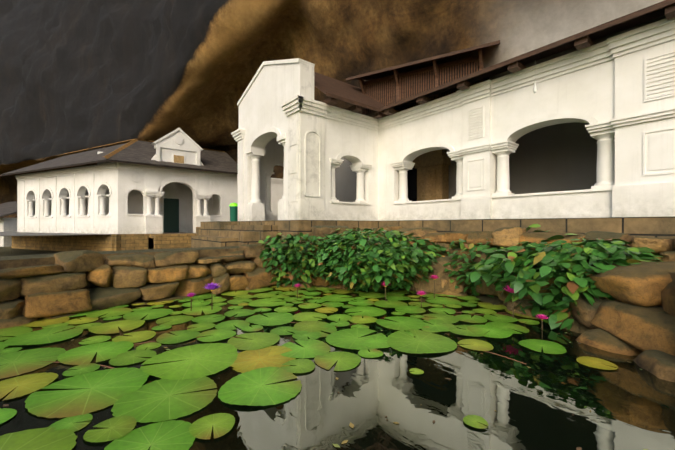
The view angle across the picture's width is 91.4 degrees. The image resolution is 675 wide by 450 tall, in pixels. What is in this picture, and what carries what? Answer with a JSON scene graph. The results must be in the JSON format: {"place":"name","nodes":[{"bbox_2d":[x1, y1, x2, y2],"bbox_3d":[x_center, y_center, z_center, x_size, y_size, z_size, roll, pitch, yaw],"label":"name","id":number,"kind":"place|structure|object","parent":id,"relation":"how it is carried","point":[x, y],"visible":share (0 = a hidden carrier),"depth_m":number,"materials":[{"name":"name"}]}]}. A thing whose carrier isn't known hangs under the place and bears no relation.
{"place":"outdoors","nodes":[
{"label":"outdoors","id":0,"kind":"place"},
{"bbox_2d":[0,232,192,235],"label":"floor","id":1,"kind":"structure","parent":0,"point":[23,234],"depth_m":14.95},
{"bbox_2d":[18,169,117,233],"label":"wing wall","id":2,"kind":"structure","parent":1,"relation":"on","point":[105,225],"depth_m":16.86,"materials":[{"name":"white paint"}]},
{"bbox_2d":[17,151,218,231],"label":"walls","id":3,"kind":"structure","parent":1,"relation":"on","point":[182,193],"depth_m":19.37,"materials":[{"name":"white paint"}]},
{"bbox_2d":[26,194,209,216],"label":"columns","id":4,"kind":"structure","parent":3,"relation":"attached to","point":[83,207],"depth_m":16.93,"materials":[{"name":"white paint"}]},
{"bbox_2d":[164,198,178,231],"bbox_3d":[-9.599,-0.553,19.048,0.800,1.950,0.060,0,0,-39],"label":"door","id":5,"kind":"structure","parent":3,"relation":"attached to","point":[171,215],"depth_m":19.02,"materials":[{"name":"green wood"}]},
{"bbox_2d":[15,128,282,233],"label":"building trim","id":6,"kind":"structure","parent":1,"relation":"on","point":[177,141],"depth_m":16.77,"materials":[{"name":"white paint"}]},
{"bbox_2d":[4,161,232,175],"bbox_3d":[-11.976,-3.684,19.447,13.168,1.752,7.310,0,0,26],"label":"roof eave","id":7,"kind":"object","parent":6,"relation":"attached to","point":[132,163],"visible":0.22,"depth_m":16.16,"materials":[{"name":"brown wood"}]},
{"bbox_2d":[0,139,237,175],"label":"roof","id":8,"kind":"structure","parent":7,"relation":"on","point":[137,151],"depth_m":17.37,"materials":[{"name":"tile"}]},
{"bbox_2d":[174,155,183,163],"bbox_3d":[-8.076,-3.348,16.791,0.480,0.380,0.005,0,0,-39],"label":"pediment plaque","id":9,"kind":"object","parent":6,"relation":"attached to","point":[178,159],"visible":1,"depth_m":16.77,"materials":[{"name":"stone"}]},
{"bbox_2d":[118,169,282,233],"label":"front wall","id":10,"kind":"structure","parent":1,"relation":"on","point":[227,189],"depth_m":16.61,"materials":[{"name":"white paint"}]},
{"bbox_2d":[0,285,674,449],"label":"pond water","id":11,"kind":"structure","parent":0,"point":[546,401],"depth_m":3.16,"materials":[{"name":"black liquid"}]},
{"bbox_2d":[0,285,617,449],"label":"lily pads","id":12,"kind":"object","parent":11,"relation":"on","point":[260,362],"visible":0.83,"depth_m":4.24,"materials":[{"name":"green plant"}]},
{"bbox_2d":[3,298,647,449],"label":"fallen leaves","id":13,"kind":"object","parent":11,"relation":"on","point":[351,425],"visible":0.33,"depth_m":4.01,"materials":[{"name":"plant"}]},
{"bbox_2d":[187,275,548,329],"bbox_3d":[0.397,1.379,6.843,2.234,0.604,6.441,0,0,-80],"label":"lily","id":14,"kind":"object","parent":11,"relation":"on","point":[212,287],"depth_m":6.47,"materials":[{"name":"plant"}]},
{"bbox_2d":[258,224,668,329],"bbox_3d":[2.651,0.989,7.718,9.774,2.032,4.820,0,0,38],"label":"bush","id":15,"kind":"object","parent":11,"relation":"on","point":[560,262],"depth_m":7.15,"materials":[{"name":"green plant"}]},
{"bbox_2d":[0,245,674,305],"bbox_3d":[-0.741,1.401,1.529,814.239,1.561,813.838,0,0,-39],"label":"ground","id":16,"kind":"structure","parent":0,"point":[10,257],"depth_m":7.62,"materials":[{"name":"brown soil"}]},
{"bbox_2d":[0,218,16,246],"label":"annex wall","id":17,"kind":"structure","parent":16,"relation":"on","point":[8,224],"depth_m":20.51,"materials":[{"name":"white paint"}]},
{"bbox_2d":[0,201,16,216],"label":"annex roof","id":18,"kind":"structure","parent":17,"relation":"on","point":[8,208],"depth_m":22.35,"materials":[{"name":"tile"}]},
{"bbox_2d":[12,233,196,250],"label":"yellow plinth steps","id":19,"kind":"structure","parent":16,"relation":"on","point":[114,242],"depth_m":15.65,"materials":[{"name":"stone"}]},
{"bbox_2d":[191,221,277,247],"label":"porch steps","id":20,"kind":"structure","parent":16,"relation":"on","point":[219,233],"depth_m":10.82,"materials":[{"name":"stone"}]},
{"bbox_2d":[0,0,663,217],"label":"overhang rock","id":21,"kind":"object","parent":16,"relation":"on","point":[78,75],"visible":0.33,"depth_m":17.82,"materials":[{"name":"brown stone"}]},
{"bbox_2d":[0,225,674,381],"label":"pond stones","id":22,"kind":"object","parent":16,"relation":"on","point":[637,319],"visible":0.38,"depth_m":6.24,"materials":[{"name":"brown stone"}]},
{"bbox_2d":[237,217,674,244],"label":"stone plinth","id":23,"kind":"structure","parent":16,"relation":"on","point":[660,227],"depth_m":8.07,"materials":[{"name":"brown stone"}]},
{"bbox_2d":[229,203,237,220],"bbox_3d":[-4.639,-0.574,14.789,0.410,0.840,0.410,0,0,-39],"label":"green bin","id":24,"kind":"object","parent":23,"relation":"on","point":[233,211],"visible":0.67,"depth_m":14.63,"materials":[{"name":"green plastic"}]},
{"bbox_2d":[281,62,328,219],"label":"pillar","id":25,"kind":"structure","parent":23,"relation":"on","point":[305,112],"depth_m":9.91,"materials":[{"name":"white paint"}]},
{"bbox_2d":[325,118,377,220],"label":"side wall","id":26,"kind":"structure","parent":23,"relation":"on","point":[341,137],"depth_m":11.09,"materials":[{"name":"white paint"}]},
{"bbox_2d":[231,17,674,220],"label":"white trim","id":27,"kind":"structure","parent":23,"relation":"on","point":[642,123],"depth_m":6.84,"materials":[{"name":"paint"}]},
{"bbox_2d":[248,129,614,214],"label":"columns","id":28,"kind":"structure","parent":27,"relation":"on","point":[605,172],"depth_m":9.42,"materials":[{"name":"paint"}]},
{"bbox_2d":[378,59,614,220],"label":"wall","id":29,"kind":"structure","parent":23,"relation":"on","point":[590,90],"depth_m":8.22,"materials":[{"name":"white paint"}]},
{"bbox_2d":[279,0,674,118],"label":"roof timber","id":30,"kind":"object","parent":29,"relation":"on","point":[333,89],"visible":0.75,"depth_m":9.58,"materials":[{"name":"brown wood"}]},
{"bbox_2d":[358,49,482,118],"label":"lattice slats","id":31,"kind":"object","parent":30,"relation":"attached to","point":[433,69],"visible":0.44,"depth_m":12.08,"materials":[{"name":"brown wood"}]},
{"bbox_2d":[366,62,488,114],"bbox_3d":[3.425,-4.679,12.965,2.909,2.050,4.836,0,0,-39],"label":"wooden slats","id":32,"kind":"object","parent":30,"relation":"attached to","point":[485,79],"visible":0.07,"depth_m":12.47,"materials":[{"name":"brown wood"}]},
{"bbox_2d":[533,82,536,92],"bbox_3d":[4.441,-3.337,7.405,0.084,0.735,0.084,0,0,-39],"label":"hanging bulb","id":33,"kind":"object","parent":30,"relation":"hanging from","point":[535,89],"visible":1,"depth_m":7.39,"materials":[{"name":"white glass"}]},
{"bbox_2d":[335,15,665,201],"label":"verandah back wall","id":34,"kind":"structure","parent":23,"relation":"on","point":[558,157],"depth_m":10.07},
{"bbox_2d":[407,165,416,200],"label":"dark doorway","id":35,"kind":"structure","parent":34,"relation":"attached to","point":[412,183],"depth_m":14.35,"materials":[{"name":"black"}]},
{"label":"verandah floor","id":36,"kind":"structure","parent":23,"relation":"on","visible":0},
{"bbox_2d":[239,63,299,220],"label":"gable wall","id":37,"kind":"structure","parent":36,"relation":"on","point":[272,89],"depth_m":11.38,"materials":[{"name":"white paint"}]},
{"bbox_2d":[260,137,283,220],"bbox_3d":[-2.365,-1.965,14.306,2.810,3.618,0.450,0,0,-39],"label":"archway interior","id":38,"kind":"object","parent":36,"relation":"on","point":[272,157],"depth_m":13.65,"materials":[{"name":"white paint"}]},
{"bbox_2d":[413,149,450,200],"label":"interior wall","id":39,"kind":"structure","parent":36,"relation":"on","point":[432,167],"depth_m":12.73,"materials":[{"name":"stone"}]}
]}

